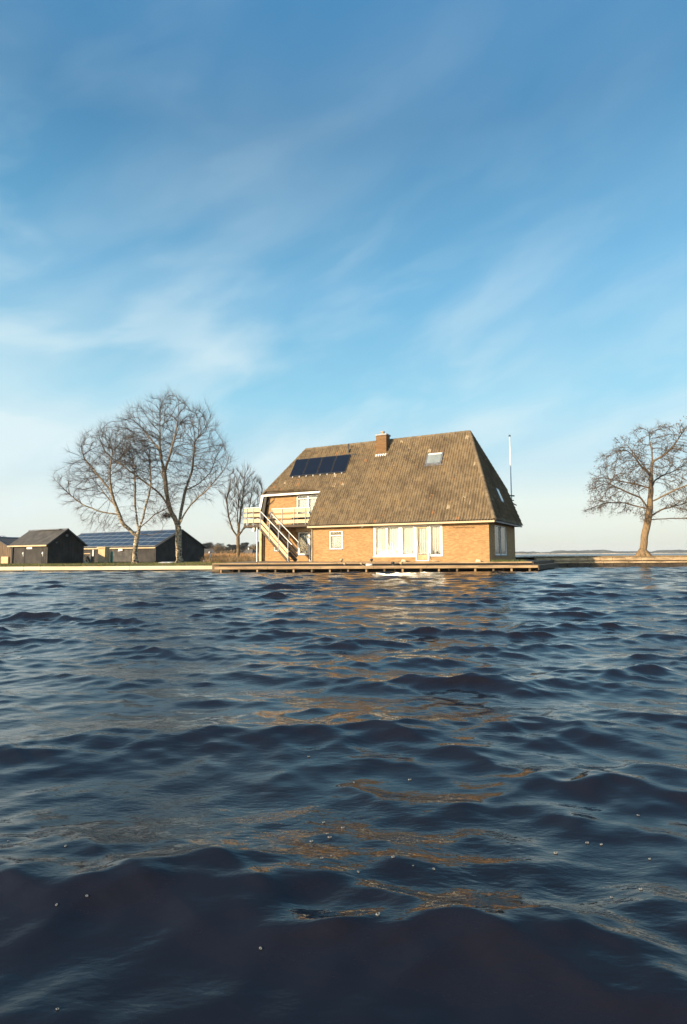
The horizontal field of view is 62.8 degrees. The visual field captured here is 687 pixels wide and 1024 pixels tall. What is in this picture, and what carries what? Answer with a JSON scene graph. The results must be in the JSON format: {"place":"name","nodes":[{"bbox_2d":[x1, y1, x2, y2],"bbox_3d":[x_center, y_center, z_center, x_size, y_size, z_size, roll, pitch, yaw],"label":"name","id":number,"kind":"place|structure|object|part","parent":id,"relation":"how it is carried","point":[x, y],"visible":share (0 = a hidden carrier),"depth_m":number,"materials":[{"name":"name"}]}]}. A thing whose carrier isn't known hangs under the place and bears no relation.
{"place":"outdoors","nodes":[
{"label":"outdoors","id":0,"kind":"place"},
{"bbox_2d":[0,561,243,566],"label":"lawn","id":1,"kind":"structure","parent":0,"point":[119,565],"depth_m":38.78,"materials":[{"name":"green plant"}]},
{"bbox_2d":[0,537,19,563],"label":"brown shed","id":2,"kind":"structure","parent":1,"relation":"on","point":[5,552],"depth_m":57.97,"materials":[{"name":"wood"}]},
{"bbox_2d":[1,557,9,563],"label":"door","id":3,"kind":"structure","parent":2,"relation":"in","point":[4,560],"depth_m":57.41,"materials":[{"name":"brown wood"}]},
{"bbox_2d":[7,528,87,563],"bbox_3d":[-29.572,3.583,56.167,6.730,3.750,4.296,-3,-5,31],"label":"boat shed","id":4,"kind":"object","parent":1,"relation":"on","point":[56,546],"visible":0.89,"depth_m":54.70,"materials":[{"name":"wood"}]},
{"bbox_3d":[-31.888,4.264,55.332,1.850,1.650,0.018,-3,-5,31],"label":"door","id":5,"kind":"part","parent":4,"relation":"part of","materials":[{"name":"black wood"}]},
{"bbox_3d":[-29.814,4.158,54.081,2.800,1.650,0.018,-3,-5,31],"label":"door","id":6,"kind":"part","parent":4,"relation":"part of","materials":[{"name":"black wood"}]},
{"bbox_2d":[84,553,93,562],"bbox_3d":[-28.588,5.192,63.065,0.916,1.159,0.701,-2,-5,17],"label":"timber trestle","id":7,"kind":"object","parent":1,"relation":"on","point":[90,558],"visible":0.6,"depth_m":62.91,"materials":[{"name":"brown wood"}]},
{"bbox_2d":[97,547,109,562],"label":"wooden cabinet","id":8,"kind":"object","parent":1,"relation":"on","point":[103,554],"visible":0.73,"depth_m":65.01,"materials":[{"name":"brown wood"}]},
{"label":"door","id":9,"kind":"part","parent":8,"relation":"part of","materials":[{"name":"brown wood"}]},
{"bbox_2d":[110,551,112,561],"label":"green post","id":10,"kind":"object","parent":1,"relation":"on","point":[111,556],"visible":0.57,"depth_m":65.30,"materials":[{"name":"plastic"}]},
{"bbox_2d":[50,421,186,563],"bbox_3d":[-21.287,-1.909,53.490,12.450,14.331,9.423,0,-4,0],"label":"birch tree","id":11,"kind":"object","parent":1,"relation":"on","point":[121,520],"visible":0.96,"depth_m":52.79,"materials":[{"name":"brown plant"}]},
{"bbox_2d":[93,386,238,562],"bbox_3d":[-17.439,-3.884,56.356,14.929,18.732,11.474,0,-4,0],"label":"birch tree","id":12,"kind":"object","parent":1,"relation":"on","point":[178,530],"visible":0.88,"depth_m":55.80,"materials":[{"name":"brown plant"}]},
{"bbox_2d":[105,443,137,462],"bbox_3d":[-20.781,-5.755,53.630,2.770,2.162,3.551,0,-4,0],"label":"twig cluster","id":13,"kind":"object","parent":12,"relation":"attached to","point":[131,451],"visible":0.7,"depth_m":53.73,"materials":[{"name":"brown plant"}]},
{"bbox_2d":[161,511,172,518],"bbox_3d":[-17.560,0.400,55.902,1.525,1.018,1.447,2,-5,-27],"label":"bird nest","id":14,"kind":"object","parent":12,"relation":"attached to","point":[165,515],"visible":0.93,"depth_m":55.67,"materials":[{"name":"brown plant"}]},
{"bbox_2d":[200,555,258,562],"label":"shore weeds","id":15,"kind":"object","parent":1,"relation":"on","point":[234,559],"visible":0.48,"depth_m":55.74,"materials":[{"name":"brown plant"}]},
{"bbox_2d":[216,461,264,557],"bbox_3d":[-11.649,-0.029,64.406,5.968,12.166,5.213,1,-5,-18],"label":"birch tree","id":16,"kind":"object","parent":1,"relation":"on","point":[239,498],"visible":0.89,"depth_m":64.06,"materials":[{"name":"brown plant"}]},
{"bbox_2d":[0,553,686,1023],"bbox_3d":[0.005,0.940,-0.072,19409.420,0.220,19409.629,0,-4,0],"label":"water","id":17,"kind":"structure","parent":0,"point":[190,761],"depth_m":2.38,"materials":[{"name":"blue liquid"}]},
{"bbox_2d":[0,566,211,571],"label":"quay beam","id":18,"kind":"structure","parent":17,"relation":"in","point":[103,568],"depth_m":37.67,"materials":[{"name":"beige wood"}]},
{"bbox_2d":[215,563,558,571],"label":"timber jetty","id":19,"kind":"object","parent":17,"relation":"in","point":[377,567],"visible":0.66,"depth_m":34.03,"materials":[{"name":"brown wood"}]},
{"bbox_2d":[212,560,553,564],"bbox_3d":[4.715,3.248,35.028,24.698,0.290,6.021,1,-5,-18],"label":"terrace edging","id":20,"kind":"object","parent":19,"relation":"on","point":[544,562],"visible":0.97,"depth_m":34.04,"materials":[{"name":"brown wood"}]},
{"bbox_2d":[537,553,676,553],"bbox_3d":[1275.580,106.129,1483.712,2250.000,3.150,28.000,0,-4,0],"label":"shore reeds","id":21,"kind":"object","parent":17,"relation":"in","point":[609,553],"visible":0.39,"depth_m":1475.95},
{"bbox_2d":[535,557,686,566],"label":"quay wall","id":22,"kind":"structure","parent":17,"relation":"in","point":[579,562],"depth_m":42.62,"materials":[{"name":"concrete"}]},
{"bbox_2d":[0,0,686,552],"label":"sky","id":23,"kind":"structure","parent":0,"point":[317,223],"materials":[{"name":"blue"}]},
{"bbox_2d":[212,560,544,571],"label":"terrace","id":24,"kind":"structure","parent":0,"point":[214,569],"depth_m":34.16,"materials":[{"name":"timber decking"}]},
{"bbox_2d":[244,430,522,561],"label":"brick house","id":25,"kind":"structure","parent":24,"relation":"on","point":[440,497],"depth_m":40.65,"materials":[{"name":"tile"}]},
{"bbox_2d":[298,532,308,555],"bbox_3d":[-3.097,2.522,44.523,1.080,1.865,0.450,-3,-5,28],"label":"window","id":26,"kind":"structure","parent":25,"relation":"in","point":[304,535],"depth_m":44.57,"materials":[{"name":"white glass"}]},
{"bbox_2d":[297,494,317,523],"bbox_3d":[-2.623,-0.107,44.505,2.330,2.470,0.374,-3,-5,28],"label":"window","id":27,"kind":"structure","parent":25,"relation":"in","point":[303,502],"depth_m":44.61,"materials":[{"name":"white glass"}]},
{"bbox_2d":[309,532,311,560],"bbox_3d":[-2.306,2.726,44.058,0.780,2.350,0.256,-3,-5,28],"label":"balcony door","id":28,"kind":"structure","parent":25,"relation":"in","point":[310,533],"depth_m":44.15,"materials":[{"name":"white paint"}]},
{"bbox_2d":[329,531,342,549],"bbox_3d":[-0.478,2.090,41.147,1.160,1.365,0.450,-3,-5,28],"label":"window","id":29,"kind":"structure","parent":25,"relation":"in","point":[337,540],"depth_m":41.16,"materials":[{"name":"white glass"}]},
{"bbox_2d":[373,525,415,556],"bbox_3d":[3.562,2.048,38.967,3.200,2.155,0.450,-3,-5,28],"label":"window","id":30,"kind":"structure","parent":25,"relation":"in","point":[380,533],"depth_m":39.01,"materials":[{"name":"white glass"}]},
{"bbox_2d":[415,525,428,560],"bbox_3d":[5.335,2.092,37.928,0.920,2.420,0.304,-3,-5,28],"label":"glazed door","id":31,"kind":"structure","parent":25,"relation":"in","point":[423,530],"depth_m":37.97,"materials":[{"name":"white paint"}]},
{"bbox_2d":[428,524,442,556],"bbox_3d":[6.203,1.926,37.548,1.000,2.155,0.450,-3,-5,28],"label":"window","id":32,"kind":"structure","parent":25,"relation":"in","point":[436,530],"depth_m":37.59,"materials":[{"name":"white glass"}]},
{"bbox_2d":[495,525,507,555],"bbox_3d":[10.813,2.049,38.664,0.190,2.180,3.700,-3,-5,28],"label":"window","id":33,"kind":"structure","parent":25,"relation":"in","point":[500,531],"depth_m":38.57,"materials":[{"name":"white glass"}]},
{"bbox_2d":[490,559,525,561],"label":"weeds","id":34,"kind":"object","parent":24,"relation":"on","point":[511,560],"visible":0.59,"depth_m":34.45,"materials":[{"name":"green plant"}]},
{"bbox_2d":[509,435,511,498],"bbox_3d":[13.524,-1.209,45.318,0.170,10.160,0.170,0,-4,0],"label":"flagpole","id":35,"kind":"object","parent":24,"relation":"on","point":[510,466],"visible":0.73,"depth_m":45.45,"materials":[{"name":"white metal"}]},
{"bbox_2d":[515,556,627,558],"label":"bank","id":36,"kind":"structure","parent":0,"point":[545,557],"depth_m":45.83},
{"bbox_2d":[581,416,686,556],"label":"alder tree","id":37,"kind":"object","parent":36,"relation":"on","point":[648,515],"visible":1,"depth_m":45.66,"materials":[{"name":"brown plant"}]},
{"bbox_2d":[515,550,686,553],"bbox_3d":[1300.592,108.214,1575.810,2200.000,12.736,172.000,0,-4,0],"label":"shore","id":38,"kind":"structure","parent":0,"point":[609,551],"depth_m":1515.91,"materials":[{"name":"plant"}]},
{"bbox_2d":[516,555,686,557],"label":"bank grass","id":39,"kind":"structure","parent":0,"point":[598,556],"depth_m":43.60,"materials":[{"name":"plant"}]},
{"bbox_2d":[516,559,686,560],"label":"bank base","id":40,"kind":"object","parent":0,"point":[623,560],"visible":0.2,"depth_m":42.89,"materials":[{"name":"stone"}]},
{"bbox_3d":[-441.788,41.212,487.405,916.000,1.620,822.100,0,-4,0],"label":"field","id":41,"kind":"structure","parent":0,"visible":0},
{"bbox_2d":[78,529,206,561],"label":"solar shed","id":42,"kind":"structure","parent":41,"relation":"on","point":[158,548],"depth_m":73.73,"materials":[{"name":"black-stained timber"},{"name":"felt"},{"name":"solar panel glass"}]},
{"bbox_2d":[112,549,131,560],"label":"door","id":43,"kind":"structure","parent":42,"relation":"in","point":[126,555],"depth_m":72.85,"materials":[{"name":"wood"}]},
{"bbox_2d":[138,553,154,560],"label":"door","id":44,"kind":"structure","parent":42,"relation":"in","point":[141,556],"depth_m":70.49,"materials":[{"name":"black wood"}]},
{"bbox_2d":[203,543,211,548],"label":"tree","id":45,"kind":"object","parent":41,"relation":"on","point":[207,545],"visible":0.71,"depth_m":299.06,"materials":[{"name":"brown wood"}]},
{"bbox_2d":[204,549,215,553],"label":"farmhouse","id":46,"kind":"object","parent":41,"relation":"on","point":[208,551],"visible":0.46,"depth_m":151.15,"materials":[{"name":"white paint"}]},
{"bbox_2d":[213,546,222,552],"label":"tree","id":47,"kind":"object","parent":41,"relation":"on","point":[217,549],"visible":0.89,"depth_m":228.90,"materials":[{"name":"brown wood"}]},
{"bbox_2d":[216,549,245,554],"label":"scrub","id":48,"kind":"object","parent":41,"relation":"on","point":[229,551],"visible":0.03,"depth_m":172.33,"materials":[{"name":"brown plant"}]},
{"bbox_2d":[204,552,258,559],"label":"reeds","id":49,"kind":"object","parent":41,"relation":"on","point":[206,555],"visible":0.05,"depth_m":86.87,"materials":[{"name":"brown plant"}]},
{"bbox_2d":[227,544,235,549],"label":"tree","id":50,"kind":"object","parent":41,"relation":"on","point":[232,547],"visible":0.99,"depth_m":308.65,"materials":[{"name":"green wood"}]},
{"bbox_2d":[240,544,246,550],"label":"tree","id":51,"kind":"object","parent":41,"relation":"on","point":[243,546],"visible":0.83,"depth_m":309.14,"materials":[{"name":"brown wood"}]},
{"bbox_2d":[242,548,255,553],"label":"barn","id":52,"kind":"structure","parent":41,"relation":"on","point":[250,550],"depth_m":190.96,"materials":[{"name":"white paint"}]}
]}

